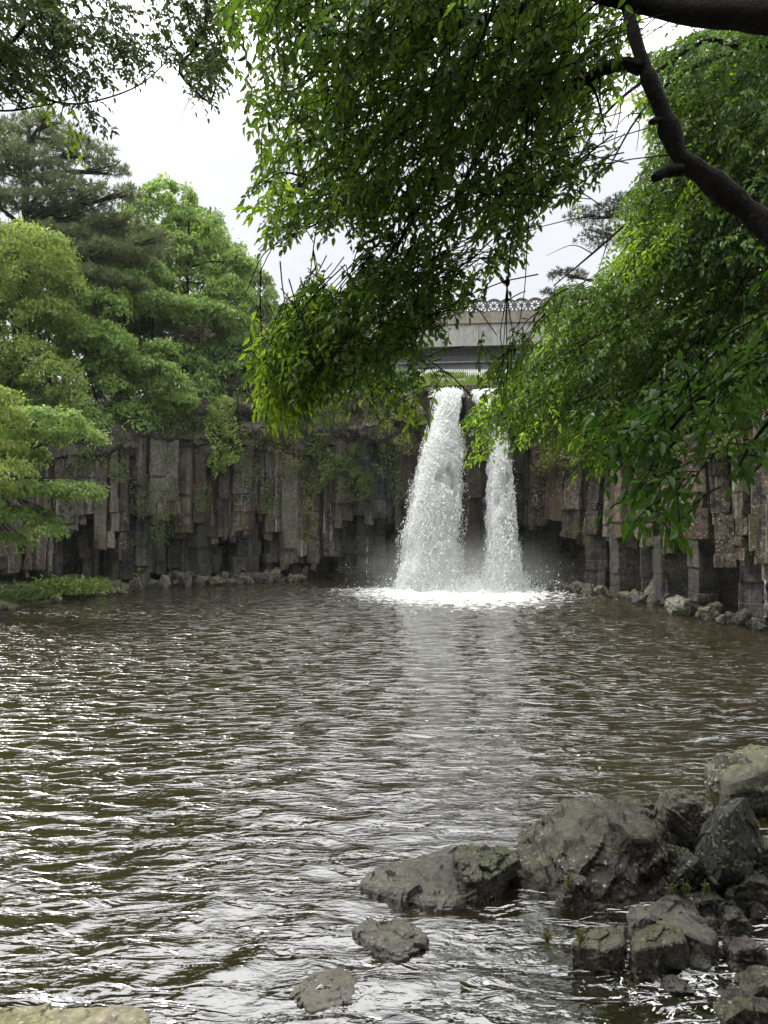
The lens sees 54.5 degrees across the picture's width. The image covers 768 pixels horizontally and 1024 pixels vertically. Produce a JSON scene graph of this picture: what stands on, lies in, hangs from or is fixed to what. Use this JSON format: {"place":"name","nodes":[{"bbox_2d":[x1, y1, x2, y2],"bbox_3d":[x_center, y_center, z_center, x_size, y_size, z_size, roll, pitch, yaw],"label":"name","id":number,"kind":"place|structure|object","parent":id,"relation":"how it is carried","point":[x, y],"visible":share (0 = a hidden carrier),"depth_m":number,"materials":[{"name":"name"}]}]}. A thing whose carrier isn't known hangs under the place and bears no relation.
{"place":"outdoors","nodes":[
{"label":"outdoors","id":0,"kind":"place"},
{"bbox_2d":[0,574,129,607],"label":"bank","id":1,"kind":"structure","parent":0,"point":[11,603],"depth_m":29.83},
{"bbox_2d":[0,578,75,604],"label":"weed clump","id":2,"kind":"object","parent":1,"relation":"on","point":[27,593],"visible":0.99,"depth_m":27.34,"materials":[{"name":"green plant"}]},
{"bbox_2d":[21,573,119,599],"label":"weed clump","id":3,"kind":"object","parent":1,"relation":"on","point":[82,586],"visible":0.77,"depth_m":29.11,"materials":[{"name":"green plant"}]},
{"bbox_2d":[0,376,345,586],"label":"cliff","id":4,"kind":"structure","parent":0,"point":[233,529],"depth_m":36.77,"materials":[{"name":"stone"}]},
{"bbox_2d":[0,385,41,500],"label":"shrub","id":5,"kind":"object","parent":4,"relation":"on","point":[16,446],"visible":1,"depth_m":21.54,"materials":[{"name":"green plant"}]},
{"bbox_2d":[4,388,64,417],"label":"shrub","id":6,"kind":"object","parent":4,"relation":"on","point":[31,399],"visible":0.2,"depth_m":30.56,"materials":[{"name":"green plant"}]},
{"bbox_2d":[0,217,92,423],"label":"broadleaf tree","id":7,"kind":"object","parent":4,"relation":"on","point":[16,353],"visible":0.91,"depth_m":30.08,"materials":[{"name":"green plant"}]},
{"bbox_2d":[53,401,114,433],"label":"shrub","id":8,"kind":"object","parent":4,"relation":"on","point":[97,421],"visible":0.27,"depth_m":32.03,"materials":[{"name":"green plant"}]},
{"bbox_2d":[48,272,141,427],"bbox_3d":[-12.902,-7.162,33.443,4.302,7.327,4.014,0,-1,0],"label":"broadleaf tree","id":9,"kind":"object","parent":4,"relation":"on","point":[97,298],"visible":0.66,"depth_m":33.06,"materials":[{"name":"green plant"}]},
{"bbox_2d":[118,441,138,456],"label":"ledge rock","id":10,"kind":"object","parent":4,"relation":"on","point":[132,447],"visible":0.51,"depth_m":33.43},
{"bbox_2d":[97,395,163,434],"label":"shrub","id":11,"kind":"object","parent":4,"relation":"on","point":[137,409],"visible":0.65,"depth_m":33.66,"materials":[{"name":"green plant"}]},
{"bbox_2d":[110,337,202,423],"bbox_3d":[-10.748,-6.138,35.411,4.663,4.077,4.007,-1,-1,41],"label":"broadleaf tree","id":12,"kind":"object","parent":4,"relation":"on","point":[154,386],"visible":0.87,"depth_m":34.72,"materials":[{"name":"green plant"}]},
{"bbox_2d":[150,446,188,547],"bbox_3d":[-10.328,-0.726,35.611,1.012,4.878,2.651,-1,-1,33],"label":"ivy","id":13,"kind":"object","parent":4,"relation":"attached to","point":[166,515],"visible":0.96,"depth_m":35.40,"materials":[{"name":"green plant"}]},
{"bbox_2d":[139,320,215,367],"bbox_3d":[-10.943,-7.507,37.919,5.045,4.110,3.495,0,-1,0],"label":"shrub","id":14,"kind":"object","parent":4,"relation":"on","point":[172,333],"visible":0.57,"depth_m":37.73,"materials":[{"name":"green plant"}]},
{"bbox_2d":[161,400,193,421],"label":"shrub","id":15,"kind":"object","parent":4,"relation":"on","point":[175,406],"visible":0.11,"depth_m":36.22,"materials":[{"name":"green plant"}]},
{"bbox_2d":[173,371,228,404],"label":"shrub","id":16,"kind":"object","parent":4,"relation":"on","point":[205,384],"visible":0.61,"depth_m":37.60,"materials":[{"name":"green plant"}]},
{"bbox_2d":[192,427,211,441],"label":"ledge rock","id":17,"kind":"object","parent":4,"relation":"on","point":[200,433],"visible":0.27,"depth_m":36.93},
{"bbox_2d":[191,441,219,459],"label":"ledge rock","id":18,"kind":"object","parent":4,"relation":"on","point":[206,450],"visible":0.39,"depth_m":37.08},
{"bbox_2d":[143,385,283,455],"bbox_3d":[-8.476,-4.756,37.037,7.614,3.689,1.644,1,-1,-38],"label":"ivy","id":19,"kind":"object","parent":4,"relation":"attached to","point":[197,421],"visible":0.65,"depth_m":36.72,"materials":[{"name":"green plant"}]},
{"bbox_2d":[202,394,243,478],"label":"ivy","id":20,"kind":"object","parent":4,"relation":"attached to","point":[215,415],"visible":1,"depth_m":37.16,"materials":[{"name":"green plant"}]},
{"bbox_2d":[204,338,259,367],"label":"shrub","id":21,"kind":"object","parent":4,"relation":"on","point":[237,344],"visible":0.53,"depth_m":38.80,"materials":[{"name":"green plant"}]},
{"bbox_2d":[67,433,406,519],"bbox_3d":[-6.780,-1.876,36.007,15.717,4.522,5.099,0,-1,-23],"label":"ivy","id":22,"kind":"object","parent":4,"relation":"attached to","point":[85,462],"visible":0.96,"depth_m":36.69,"materials":[{"name":"green plant"}]},
{"bbox_2d":[222,384,253,395],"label":"ledge rock","id":23,"kind":"object","parent":4,"relation":"on","point":[230,389],"visible":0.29,"depth_m":38.59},
{"bbox_2d":[227,399,266,416],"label":"ledge rock","id":24,"kind":"object","parent":4,"relation":"on","point":[244,408],"visible":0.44,"depth_m":37.89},
{"bbox_2d":[236,420,272,449],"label":"ledge rock","id":25,"kind":"object","parent":4,"relation":"on","point":[254,427],"visible":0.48,"depth_m":38.02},
{"bbox_2d":[259,413,318,543],"bbox_3d":[-4.993,-2.133,38.902,3.256,7.698,1.290,0,-1,-19],"label":"ivy","id":26,"kind":"object","parent":4,"relation":"attached to","point":[302,487],"visible":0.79,"depth_m":39.02,"materials":[{"name":"green plant"}]},
{"bbox_2d":[282,434,313,458],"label":"ledge rock","id":27,"kind":"object","parent":4,"relation":"on","point":[297,449],"visible":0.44,"depth_m":39.49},
{"bbox_2d":[24,381,501,404],"bbox_3d":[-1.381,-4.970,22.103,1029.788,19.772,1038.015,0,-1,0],"label":"ground","id":28,"kind":"structure","parent":0,"point":[93,401],"depth_m":44.89,"materials":[{"name":"soil"}]},
{"bbox_2d":[0,402,112,554],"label":"maple tree","id":29,"kind":"object","parent":28,"relation":"on","point":[58,435],"visible":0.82,"depth_m":23.06,"materials":[{"name":"green plant"}]},
{"bbox_2d":[0,282,158,404],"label":"background tree","id":30,"kind":"object","parent":28,"relation":"on","point":[69,353],"visible":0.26,"depth_m":33.24,"materials":[{"name":"green plant"}]},
{"bbox_2d":[0,210,172,383],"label":"background tree","id":31,"kind":"object","parent":28,"relation":"on","point":[168,261],"visible":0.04,"depth_m":37.57,"materials":[{"name":"green plant"}]},
{"bbox_2d":[0,107,177,393],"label":"pine tree","id":32,"kind":"object","parent":28,"relation":"on","point":[88,240],"visible":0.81,"depth_m":34.23,"materials":[{"name":"plant"}]},
{"bbox_2d":[0,0,246,169],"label":"overhanging tree","id":33,"kind":"object","parent":28,"relation":"on","point":[15,60],"visible":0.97,"depth_m":8.40,"materials":[{"name":"green plant"}]},
{"bbox_2d":[54,282,209,397],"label":"background tree","id":34,"kind":"object","parent":28,"relation":"on","point":[139,326],"visible":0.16,"depth_m":40.20,"materials":[{"name":"green plant"}]},
{"bbox_2d":[76,252,201,399],"bbox_3d":[-12.306,-9.145,35.864,7.425,7.434,5.131,0,-1,0],"label":"maple tree","id":35,"kind":"object","parent":28,"relation":"on","point":[154,293],"visible":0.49,"depth_m":35.48,"materials":[{"name":"green plant"}]},
{"bbox_2d":[91,280,223,399],"bbox_3d":[-11.823,-8.829,38.821,7.530,6.844,6.410,0,-1,0],"label":"background tree","id":36,"kind":"object","parent":28,"relation":"on","point":[189,362],"visible":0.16,"depth_m":37.79,"materials":[{"name":"green plant"}]},
{"bbox_2d":[116,172,261,379],"bbox_3d":[-11.025,-12.238,40.684,8.867,11.703,6.707,0,-1,0],"label":"broadleaf tree","id":37,"kind":"object","parent":28,"relation":"on","point":[193,257],"visible":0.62,"depth_m":39.86,"materials":[{"name":"green plant"}]},
{"bbox_2d":[158,294,255,379],"bbox_3d":[-9.187,-9.008,39.834,7.016,5.631,4.546,0,-1,19],"label":"tree","id":38,"kind":"object","parent":28,"relation":"on","point":[232,367],"visible":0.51,"depth_m":38.94,"materials":[{"name":"green plant"}]},
{"bbox_2d":[171,182,257,293],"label":"conifer tree","id":39,"kind":"object","parent":28,"relation":"on","point":[210,208],"visible":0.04,"depth_m":45.76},
{"bbox_2d":[199,325,274,378],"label":"background tree","id":40,"kind":"object","parent":28,"relation":"on","point":[256,331],"visible":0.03,"depth_m":41.84,"materials":[{"name":"green plant"}]},
{"bbox_2d":[197,254,308,376],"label":"willow tree","id":41,"kind":"object","parent":28,"relation":"on","point":[268,290],"visible":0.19,"depth_m":43.52,"materials":[{"name":"green plant"}]},
{"bbox_2d":[230,297,657,388],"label":"bridge","id":42,"kind":"structure","parent":28,"relation":"on","point":[466,335],"depth_m":52.29,"materials":[{"name":"beige concrete"}]},
{"bbox_2d":[407,370,508,388],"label":"grass","id":43,"kind":"structure","parent":28,"relation":"on","point":[471,379],"depth_m":44.37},
{"bbox_2d":[406,369,506,381],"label":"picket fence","id":44,"kind":"object","parent":43,"relation":"on","point":[473,371],"visible":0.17,"depth_m":46.62,"materials":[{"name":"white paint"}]},
{"bbox_2d":[212,0,767,560],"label":"overhanging tree","id":45,"kind":"object","parent":28,"relation":"on","point":[490,90],"visible":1,"depth_m":5.64,"materials":[{"name":"green plant"}]},
{"bbox_2d":[539,190,653,309],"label":"pine tree","id":46,"kind":"object","parent":28,"relation":"on","point":[603,237],"visible":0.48,"depth_m":40.08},
{"bbox_2d":[457,24,767,489],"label":"drooping tree","id":47,"kind":"object","parent":28,"relation":"on","point":[694,228],"visible":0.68,"depth_m":10.14,"materials":[{"name":"green plant"}]},
{"bbox_2d":[588,114,759,342],"bbox_3d":[13.122,-10.399,29.791,10.674,10.760,7.139,0,-1,0],"label":"background tree","id":48,"kind":"object","parent":28,"relation":"on","point":[601,276],"visible":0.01,"depth_m":29.66,"materials":[{"name":"green plant"}]},
{"bbox_2d":[641,56,766,183],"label":"background tree","id":49,"kind":"object","parent":28,"relation":"on","point":[647,131],"visible":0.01,"depth_m":25.02,"materials":[{"name":"green plant"}]},
{"bbox_2d":[0,0,760,394],"label":"sky","id":50,"kind":"structure","parent":0,"point":[216,156],"materials":[{"name":"white"}]},
{"bbox_2d":[0,576,767,1023],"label":"water","id":51,"kind":"structure","parent":0,"point":[218,804],"depth_m":9.11,"materials":[{"name":"liquid"}]},
{"bbox_2d":[129,578,141,589],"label":"rock","id":52,"kind":"object","parent":51,"relation":"on","point":[135,583],"visible":1,"depth_m":32.38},
{"bbox_2d":[147,579,161,587],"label":"rock","id":53,"kind":"object","parent":51,"relation":"on","point":[152,583],"visible":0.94,"depth_m":33.93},
{"bbox_2d":[159,574,170,586],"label":"rock","id":54,"kind":"object","parent":51,"relation":"on","point":[165,580],"visible":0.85,"depth_m":34.84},
{"bbox_2d":[208,576,224,585],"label":"rock","id":55,"kind":"object","parent":51,"relation":"on","point":[214,581],"visible":0.87,"depth_m":35.52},
{"bbox_2d":[252,571,267,583],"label":"rock","id":56,"kind":"object","parent":51,"relation":"on","point":[259,577],"visible":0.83,"depth_m":36.72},
{"bbox_2d":[289,966,357,1013],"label":"rock","id":57,"kind":"object","parent":51,"relation":"on","point":[308,996],"visible":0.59,"depth_m":4.74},
{"bbox_2d":[352,918,428,961],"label":"rock","id":58,"kind":"object","parent":51,"relation":"on","point":[396,940],"visible":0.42,"depth_m":5.29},
{"bbox_2d":[359,845,466,912],"bbox_3d":[0.442,3.207,6.199,1.215,0.465,0.922,1,-1,-39],"label":"rock","id":59,"kind":"object","parent":51,"relation":"on","point":[426,882],"visible":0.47,"depth_m":6.04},
{"bbox_2d":[337,549,577,595],"bbox_3d":[4.250,2.434,33.153,12.092,2.229,6.445,0,-1,10],"label":"splash","id":60,"kind":"object","parent":51,"relation":"on","point":[475,586],"visible":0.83,"depth_m":32.50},
{"bbox_2d":[452,844,521,905],"bbox_3d":[0.868,3.071,6.206,0.600,0.562,0.741,0,-1,0],"label":"rock","id":61,"kind":"object","parent":51,"relation":"in","point":[484,873],"visible":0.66,"depth_m":6.03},
{"bbox_2d":[468,388,533,592],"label":"waterfall","id":62,"kind":"structure","parent":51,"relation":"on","point":[504,557],"depth_m":33.47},
{"bbox_2d":[559,875,595,930],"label":"rock","id":63,"kind":"object","parent":51,"relation":"on","point":[583,890],"visible":0.6,"depth_m":5.82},
{"bbox_2d":[564,873,574,892],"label":"weed","id":64,"kind":"object","parent":63,"relation":"on","point":[570,886],"visible":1,"depth_m":5.75,"materials":[{"name":"green plant"}]},
{"bbox_2d":[574,927,586,947],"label":"weed","id":65,"kind":"object","parent":51,"relation":"on","point":[580,940],"visible":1,"depth_m":4.90,"materials":[{"name":"green plant"}]},
{"bbox_2d":[581,583,593,595],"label":"rock","id":66,"kind":"object","parent":51,"relation":"on","point":[587,589],"visible":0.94,"depth_m":30.84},
{"bbox_2d":[592,585,604,594],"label":"rock","id":67,"kind":"object","parent":51,"relation":"on","point":[598,590],"visible":0.97,"depth_m":30.58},
{"bbox_2d":[588,1006,619,1023],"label":"rock","id":68,"kind":"object","parent":51,"relation":"on","point":[601,1015],"visible":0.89,"depth_m":4.68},
{"bbox_2d":[632,592,648,603],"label":"rock","id":69,"kind":"object","parent":51,"relation":"on","point":[639,597],"visible":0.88,"depth_m":27.46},
{"bbox_2d":[629,963,655,983],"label":"rock","id":70,"kind":"object","parent":51,"relation":"on","point":[650,977],"visible":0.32,"depth_m":4.91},
{"bbox_2d":[644,579,656,601],"bbox_3d":[10.485,2.921,28.648,1.757,1.224,0.752,1,-1,-44],"label":"rock slab","id":71,"kind":"object","parent":51,"relation":"on","point":[649,589],"visible":0.33,"depth_m":28.30,"materials":[{"name":"stone"}]},
{"bbox_2d":[660,974,693,994],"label":"rock","id":72,"kind":"object","parent":51,"relation":"on","point":[673,984],"visible":1,"depth_m":4.78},
{"bbox_2d":[664,595,692,615],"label":"rock","id":73,"kind":"object","parent":51,"relation":"on","point":[678,605],"visible":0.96,"depth_m":24.03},
{"bbox_2d":[655,787,713,847],"bbox_3d":[2.888,3.007,7.217,0.653,0.745,0.784,0,-1,0],"label":"boulder","id":74,"kind":"object","parent":51,"relation":"on","point":[685,814],"visible":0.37,"depth_m":6.88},
{"bbox_2d":[659,848,710,898],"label":"rock","id":75,"kind":"object","parent":51,"relation":"on","point":[687,865],"visible":0.32,"depth_m":5.93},
{"bbox_2d":[688,953,711,974],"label":"rock","id":76,"kind":"object","parent":51,"relation":"on","point":[699,963],"visible":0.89,"depth_m":5.03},
{"bbox_2d":[695,606,719,619],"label":"rock","id":77,"kind":"object","parent":51,"relation":"on","point":[709,613],"visible":0.94,"depth_m":23.01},
{"bbox_2d":[703,914,717,931],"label":"rock","id":78,"kind":"object","parent":51,"relation":"on","point":[712,921],"visible":0.55,"depth_m":5.55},
{"bbox_2d":[694,797,760,894],"bbox_3d":[2.825,2.789,6.173,0.531,0.895,1.036,0,-1,28],"label":"boulder","id":79,"kind":"object","parent":51,"relation":"on","point":[727,850],"visible":0.75,"depth_m":5.87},
{"bbox_2d":[704,744,767,813],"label":"boulder","id":80,"kind":"object","parent":51,"relation":"on","point":[741,773],"visible":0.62,"depth_m":7.66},
{"bbox_2d":[726,961,745,973],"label":"rock","id":81,"kind":"object","parent":51,"relation":"on","point":[735,967],"visible":0.62,"depth_m":4.98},
{"bbox_2d":[732,608,754,624],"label":"rock","id":82,"kind":"object","parent":51,"relation":"on","point":[742,616],"visible":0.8,"depth_m":21.71,"materials":[{"name":"stone"}]},
{"bbox_2d":[752,620,767,630],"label":"rock","id":83,"kind":"object","parent":51,"relation":"on","point":[758,625],"visible":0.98,"depth_m":20.88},
{"bbox_2d":[330,384,529,581],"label":"cliff","id":84,"kind":"structure","parent":0,"point":[372,522],"depth_m":37.95,"materials":[{"name":"stone"}]},
{"bbox_2d":[235,388,425,454],"bbox_3d":[-2.662,-4.749,38.164,9.764,3.993,2.900,0,-1,6],"label":"moss growth","id":85,"kind":"object","parent":84,"relation":"attached to","point":[326,410],"visible":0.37,"depth_m":37.77,"materials":[{"name":"green plant"}]},
{"bbox_2d":[297,432,385,500],"bbox_3d":[-2.101,-2.379,38.846,5.248,3.659,1.380,0,-1,21],"label":"ivy","id":86,"kind":"object","parent":84,"relation":"attached to","point":[325,466],"visible":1,"depth_m":38.84,"materials":[{"name":"green plant"}]},
{"bbox_2d":[331,421,361,439],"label":"ledge rock","id":87,"kind":"object","parent":84,"relation":"on","point":[349,429],"visible":0.51,"depth_m":38.82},
{"bbox_2d":[359,401,407,453],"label":"ledge rock","id":88,"kind":"object","parent":84,"relation":"on","point":[368,431],"visible":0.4,"depth_m":37.59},
{"bbox_2d":[355,365,421,398],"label":"shrub","id":89,"kind":"object","parent":84,"relation":"on","point":[402,373],"visible":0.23,"depth_m":38.56,"materials":[{"name":"green plant"}]},
{"bbox_2d":[402,399,426,431],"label":"ledge rock","id":90,"kind":"object","parent":84,"relation":"on","point":[425,414],"visible":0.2,"depth_m":37.49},
{"bbox_2d":[388,386,469,591],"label":"waterfall","id":91,"kind":"structure","parent":84,"relation":"attached to","point":[432,526],"depth_m":33.90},
{"bbox_2d":[523,330,767,620],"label":"cliff","id":92,"kind":"structure","parent":0,"point":[728,545],"depth_m":28.20,"materials":[{"name":"stone"}]},
{"bbox_2d":[520,390,581,475],"bbox_3d":[7.769,-3.763,34.231,1.460,4.252,4.152,1,-1,-39],"label":"fern","id":93,"kind":"object","parent":92,"relation":"attached to","point":[556,462],"visible":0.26,"depth_m":34.12,"materials":[{"name":"green plant"}]},
{"bbox_2d":[569,419,741,471],"bbox_3d":[10.047,-3.164,28.501,1.847,3.300,12.093,0,-1,-13],"label":"fern","id":94,"kind":"object","parent":92,"relation":"on","point":[712,448],"visible":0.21,"depth_m":23.91,"materials":[{"name":"green plant"}]},
{"bbox_2d":[684,412,727,453],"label":"ledge rock","id":95,"kind":"object","parent":92,"relation":"on","point":[694,443],"visible":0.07,"depth_m":24.25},
{"bbox_2d":[553,925,767,1023],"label":"pool bed","id":96,"kind":"object","parent":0,"point":[563,957],"depth_m":5.00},
{"bbox_2d":[0,1003,150,1023],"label":"ledge rock","id":97,"kind":"object","parent":96,"relation":"on","point":[49,1014],"visible":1,"depth_m":4.25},
{"bbox_2d":[516,794,677,941],"bbox_3d":[1.782,3.004,6.559,1.663,0.926,1.596,0,-1,0],"label":"boulder","id":98,"kind":"object","parent":96,"relation":"on","point":[619,852],"visible":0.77,"depth_m":6.10,"materials":[{"name":"stone"}]},
{"bbox_2d":[569,924,627,1012],"bbox_3d":[1.485,3.124,5.127,0.472,0.503,0.330,0,-1,0],"label":"rock","id":99,"kind":"object","parent":96,"relation":"on","point":[603,949],"visible":0.91,"depth_m":5.01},
{"bbox_2d":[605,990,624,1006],"bbox_3d":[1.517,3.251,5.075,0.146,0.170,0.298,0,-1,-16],"label":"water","id":100,"kind":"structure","parent":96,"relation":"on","point":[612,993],"depth_m":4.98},
{"bbox_2d":[626,904,662,954],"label":"rock","id":101,"kind":"object","parent":96,"relation":"on","point":[639,917],"visible":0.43,"depth_m":5.39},
{"bbox_2d":[627,1003,666,1023],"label":"rock","id":102,"kind":"object","parent":96,"relation":"on","point":[637,1012],"visible":0.86,"depth_m":4.70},
{"bbox_2d":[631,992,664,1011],"bbox_3d":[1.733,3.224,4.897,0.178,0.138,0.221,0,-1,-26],"label":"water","id":103,"kind":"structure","parent":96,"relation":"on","point":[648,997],"depth_m":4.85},
{"bbox_2d":[628,924,689,1021],"bbox_3d":[1.833,3.110,5.088,0.528,0.538,0.323,0,-1,-21],"label":"rock","id":104,"kind":"object","parent":96,"relation":"on","point":[658,950],"visible":0.69,"depth_m":4.96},
{"bbox_2d":[646,894,720,984],"bbox_3d":[2.129,3.139,5.372,0.469,0.496,0.692,0,-1,0],"label":"rock","id":105,"kind":"object","parent":96,"relation":"on","point":[701,936],"visible":0.48,"depth_m":5.24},
{"bbox_2d":[684,890,735,933],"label":"rock","id":106,"kind":"object","parent":96,"relation":"on","point":[712,902],"visible":0.26,"depth_m":5.69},
{"bbox_2d":[699,985,724,1001],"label":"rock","id":107,"kind":"object","parent":96,"relation":"on","point":[708,995],"visible":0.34,"depth_m":4.89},
{"bbox_2d":[717,905,752,941],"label":"rock","id":108,"kind":"object","parent":96,"relation":"on","point":[732,921],"visible":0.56,"depth_m":5.39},
{"bbox_2d":[708,983,767,1023],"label":"rock","id":109,"kind":"object","parent":96,"relation":"on","point":[734,1004],"visible":0.91,"depth_m":4.47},
{"bbox_2d":[722,935,767,981],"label":"rock","id":110,"kind":"object","parent":96,"relation":"on","point":[746,950],"visible":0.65,"depth_m":4.99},
{"bbox_2d":[723,869,767,927],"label":"rock","id":111,"kind":"object","parent":96,"relation":"on","point":[744,892],"visible":0.26,"depth_m":5.74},
{"bbox_2d":[732,965,767,997],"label":"rock","id":112,"kind":"object","parent":96,"relation":"on","point":[753,979],"visible":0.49,"depth_m":4.76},
{"bbox_2d":[747,901,767,929],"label":"rock","id":113,"kind":"object","parent":96,"relation":"on","point":[757,911],"visible":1,"depth_m":5.65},
{"bbox_2d":[753,835,767,879],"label":"rock","id":114,"kind":"object","parent":96,"relation":"on","point":[761,865],"visible":0.15,"depth_m":6.08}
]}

